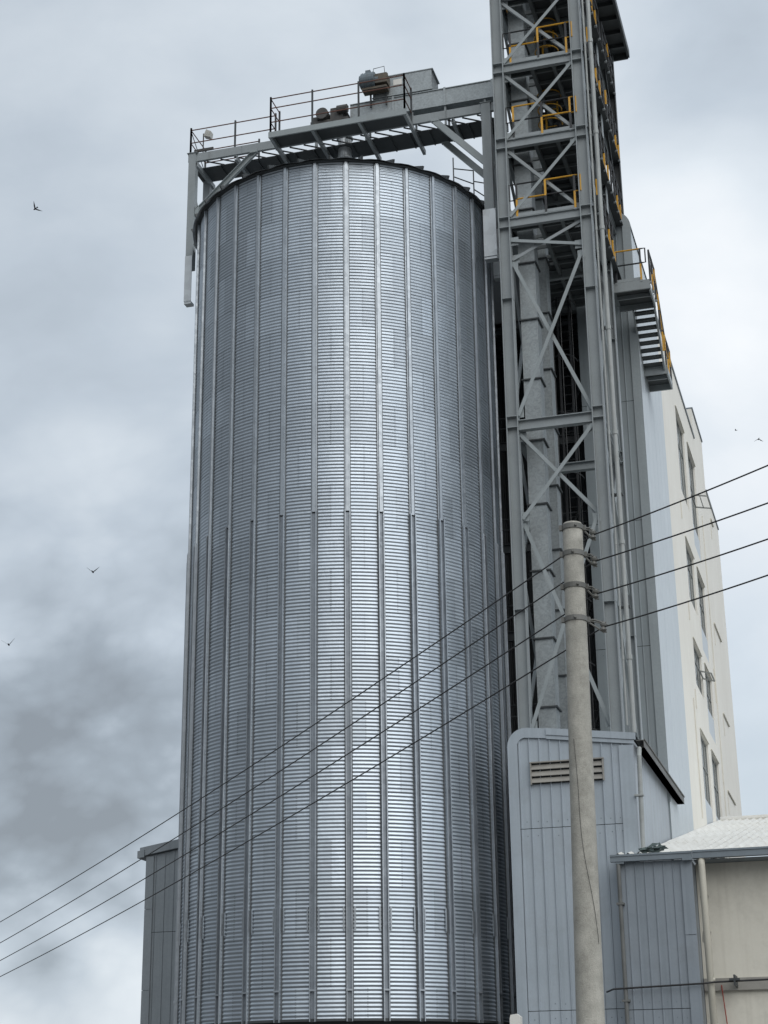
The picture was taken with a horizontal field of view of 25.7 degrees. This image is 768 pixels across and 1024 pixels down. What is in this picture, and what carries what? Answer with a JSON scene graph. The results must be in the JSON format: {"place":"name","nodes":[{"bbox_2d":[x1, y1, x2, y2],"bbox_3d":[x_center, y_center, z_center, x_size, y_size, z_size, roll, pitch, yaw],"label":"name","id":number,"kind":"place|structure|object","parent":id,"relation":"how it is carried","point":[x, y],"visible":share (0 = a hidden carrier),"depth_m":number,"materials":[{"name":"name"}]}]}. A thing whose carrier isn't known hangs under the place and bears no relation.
{"place":"outdoors","nodes":[
{"label":"outdoors","id":0,"kind":"place"},
{"bbox_2d":[137,839,177,1023],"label":"grey clad shed","id":1,"kind":"structure","parent":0,"point":[158,969],"depth_m":49.07,"materials":[{"name":"paint"}]},
{"bbox_2d":[0,0,767,1023],"label":"sky","id":2,"kind":"structure","parent":0,"point":[101,100],"materials":[{"name":"grey"}]},
{"bbox_2d":[510,1014,522,1023],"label":"boundary post","id":3,"kind":"object","parent":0,"point":[515,1018],"visible":1,"depth_m":37.55,"materials":[{"name":"white paint"}]},
{"label":"ground","id":4,"kind":"structure","parent":0,"visible":0},
{"bbox_2d":[173,155,516,1023],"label":"grain silo","id":5,"kind":"object","parent":4,"relation":"on","point":[345,523],"visible":0.99,"depth_m":43.71,"materials":[{"name":"metal"}]},
{"bbox_2d":[184,73,508,306],"bbox_3d":[-1.252,-9.699,51.447,10.060,6.310,2.375,-6,-21,15],"label":"conveyor gantry","id":6,"kind":"object","parent":5,"relation":"on","point":[444,135],"visible":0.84,"depth_m":51.66,"materials":[{"name":"grey metal"}]},
{"bbox_2d":[194,129,213,152],"bbox_3d":[-5.741,-11.695,53.561,0.650,0.990,0.200,-6,-21,15],"label":"flood light","id":7,"kind":"object","parent":6,"relation":"on","point":[207,134],"visible":0.98,"depth_m":53.54,"materials":[{"name":"white metal"}]},
{"bbox_2d":[310,79,510,157],"bbox_3d":[0.978,-11.720,51.834,6.650,2.638,0.940,-6,-21,15],"label":"chain conveyor","id":8,"kind":"object","parent":6,"relation":"on","point":[449,98],"visible":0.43,"depth_m":52.02,"materials":[{"name":"grey metal"}]},
{"bbox_2d":[359,66,439,107],"bbox_3d":[0.478,-13.225,52.549,2.260,1.290,1.423,-6,-21,15],"label":"motor","id":9,"kind":"object","parent":8,"relation":"on","point":[422,80],"visible":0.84,"depth_m":52.30,"materials":[{"name":"metal"}]},
{"bbox_2d":[507,3,561,728],"bbox_3d":[4.264,-0.333,46.149,0.580,35.200,0.680,-6,-21,15],"label":"bucket elevator","id":10,"kind":"object","parent":4,"relation":"on","point":[545,640],"visible":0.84,"depth_m":46.77,"materials":[{"name":"metal"}]},
{"bbox_2d":[526,3,567,728],"bbox_3d":[4.725,0.122,47.420,0.590,35.200,0.690,-6,-21,15],"label":"bucket elevator","id":11,"kind":"object","parent":4,"relation":"on","point":[555,490],"visible":0.34,"depth_m":48.19,"materials":[{"name":"metal"}]},
{"bbox_2d":[489,0,642,739],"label":"elevator tower","id":12,"kind":"structure","parent":4,"relation":"on","point":[559,143],"depth_m":48.34,"materials":[{"name":"grey metal"}]},
{"bbox_2d":[551,295,597,730],"bbox_3d":[5.505,1.007,48.713,0.756,16.400,0.636,-6,-21,15],"label":"caged ladder","id":13,"kind":"object","parent":12,"relation":"attached to","point":[564,404],"visible":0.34,"depth_m":50.16,"materials":[{"name":"black metal"}]},
{"bbox_2d":[580,0,627,725],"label":"riser pipe","id":14,"kind":"object","parent":12,"relation":"attached to","point":[602,327],"visible":0.99,"depth_m":45.61,"materials":[{"name":"metal"}]},
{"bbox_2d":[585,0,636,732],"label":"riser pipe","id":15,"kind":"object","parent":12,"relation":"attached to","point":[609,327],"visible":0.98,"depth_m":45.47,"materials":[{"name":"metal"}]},
{"bbox_2d":[613,248,672,391],"bbox_3d":[8.141,-5.952,52.836,1.160,2.911,4.400,-6,-21,15],"label":"access stair","id":16,"kind":"object","parent":12,"relation":"attached to","point":[634,294],"visible":0.98,"depth_m":52.20,"materials":[{"name":"grey metal"}]},
{"bbox_2d":[559,521,607,1023],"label":"utility pole","id":17,"kind":"object","parent":4,"relation":"on","point":[589,994],"visible":1,"depth_m":15.81,"materials":[{"name":"concrete"}]},
{"bbox_2d":[0,502,767,942],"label":"power line","id":18,"kind":"object","parent":17,"relation":"attached to","point":[408,686],"visible":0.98,"depth_m":19.26,"materials":[{"name":"black rubber"}]},
{"bbox_2d":[0,538,767,960],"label":"power line","id":19,"kind":"object","parent":17,"relation":"attached to","point":[418,708],"visible":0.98,"depth_m":19.14,"materials":[{"name":"black rubber"}]},
{"bbox_2d":[0,465,767,921],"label":"power line","id":20,"kind":"object","parent":17,"relation":"attached to","point":[408,661],"visible":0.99,"depth_m":19.33,"materials":[{"name":"black rubber"}]},
{"bbox_2d":[0,574,767,976],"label":"power line","id":21,"kind":"object","parent":17,"relation":"attached to","point":[418,740],"visible":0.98,"depth_m":19.07,"materials":[{"name":"black rubber"}]},
{"bbox_2d":[507,728,684,1023],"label":"clad shed","id":22,"kind":"structure","parent":4,"relation":"on","point":[634,782],"depth_m":41.15,"materials":[{"name":"grey paint"}]},
{"bbox_2d":[492,213,741,864],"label":"mill building","id":23,"kind":"structure","parent":4,"relation":"on","point":[688,727],"depth_m":54.32,"materials":[{"name":"grey paint"}]},
{"bbox_2d":[676,418,686,503],"bbox_3d":[11.162,-1.931,63.466,0.060,3.250,2.650,-6,-21,15],"label":"window","id":24,"kind":"structure","parent":23,"relation":"in","point":[679,435],"depth_m":64.09,"materials":[{"name":"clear glass"}]},
{"bbox_2d":[686,547,694,608],"bbox_3d":[11.217,2.440,61.880,0.060,2.250,2.650,-6,-21,15],"label":"window","id":25,"kind":"structure","parent":23,"relation":"in","point":[690,575],"depth_m":62.45,"materials":[{"name":"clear glass"}]},
{"bbox_2d":[687,452,711,559],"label":"window","id":26,"kind":"structure","parent":23,"relation":"in","point":[697,543],"depth_m":66.92,"materials":[{"name":"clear glass"}]},
{"bbox_2d":[697,576,708,661],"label":"window","id":27,"kind":"structure","parent":23,"relation":"in","point":[705,643],"depth_m":65.55,"materials":[{"name":"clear glass"}]},
{"bbox_2d":[693,645,714,693],"bbox_3d":[11.507,5.693,60.635,0.572,1.620,2.672,-6,-21,15],"label":"window","id":28,"kind":"structure","parent":23,"relation":"in","point":[697,664],"depth_m":61.20,"materials":[{"name":"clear glass"}]},
{"bbox_2d":[700,735,712,824],"bbox_3d":[11.326,9.596,59.278,0.100,3.320,2.650,-6,-21,15],"label":"window","id":29,"kind":"structure","parent":23,"relation":"in","point":[709,814],"depth_m":59.74,"materials":[{"name":"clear glass"}]},
{"bbox_2d":[705,674,715,743],"bbox_3d":[12.332,7.377,63.913,0.100,2.570,2.650,-6,-21,15],"label":"window","id":30,"kind":"structure","parent":23,"relation":"in","point":[711,722],"depth_m":64.33,"materials":[{"name":"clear glass"}]},
{"bbox_2d":[712,757,720,820],"bbox_3d":[12.375,10.812,62.667,0.100,3.320,2.650,-6,-21,15],"label":"window","id":31,"kind":"structure","parent":23,"relation":"in","point":[714,767],"depth_m":63.38,"materials":[{"name":"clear glass"}]},
{"bbox_2d":[610,851,706,1023],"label":"lean to shed","id":32,"kind":"object","parent":4,"relation":"on","point":[659,921],"visible":0.99,"depth_m":39.27,"materials":[{"name":"grey paint"}]},
{"bbox_2d":[616,814,767,1023],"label":"cream annex","id":33,"kind":"object","parent":4,"relation":"on","point":[732,893],"visible":0.98,"depth_m":39.55,"materials":[{"name":"paint"}]},
{"bbox_2d":[639,843,667,852],"bbox_3d":[6.402,8.033,40.058,0.617,0.391,0.506,11,-23,-28],"label":"rag bundle","id":34,"kind":"object","parent":33,"relation":"on","point":[655,848],"visible":0.96,"depth_m":40.02,"materials":[{"name":"fabric"}]},
{"bbox_2d":[606,974,767,992],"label":"service pipe","id":35,"kind":"object","parent":33,"relation":"attached to","point":[735,979],"visible":1,"depth_m":38.59,"materials":[{"name":"metal"}]},
{"bbox_2d":[721,985,727,1023],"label":"red cable","id":36,"kind":"object","parent":33,"relation":"attached to","point":[724,1004],"visible":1,"depth_m":38.95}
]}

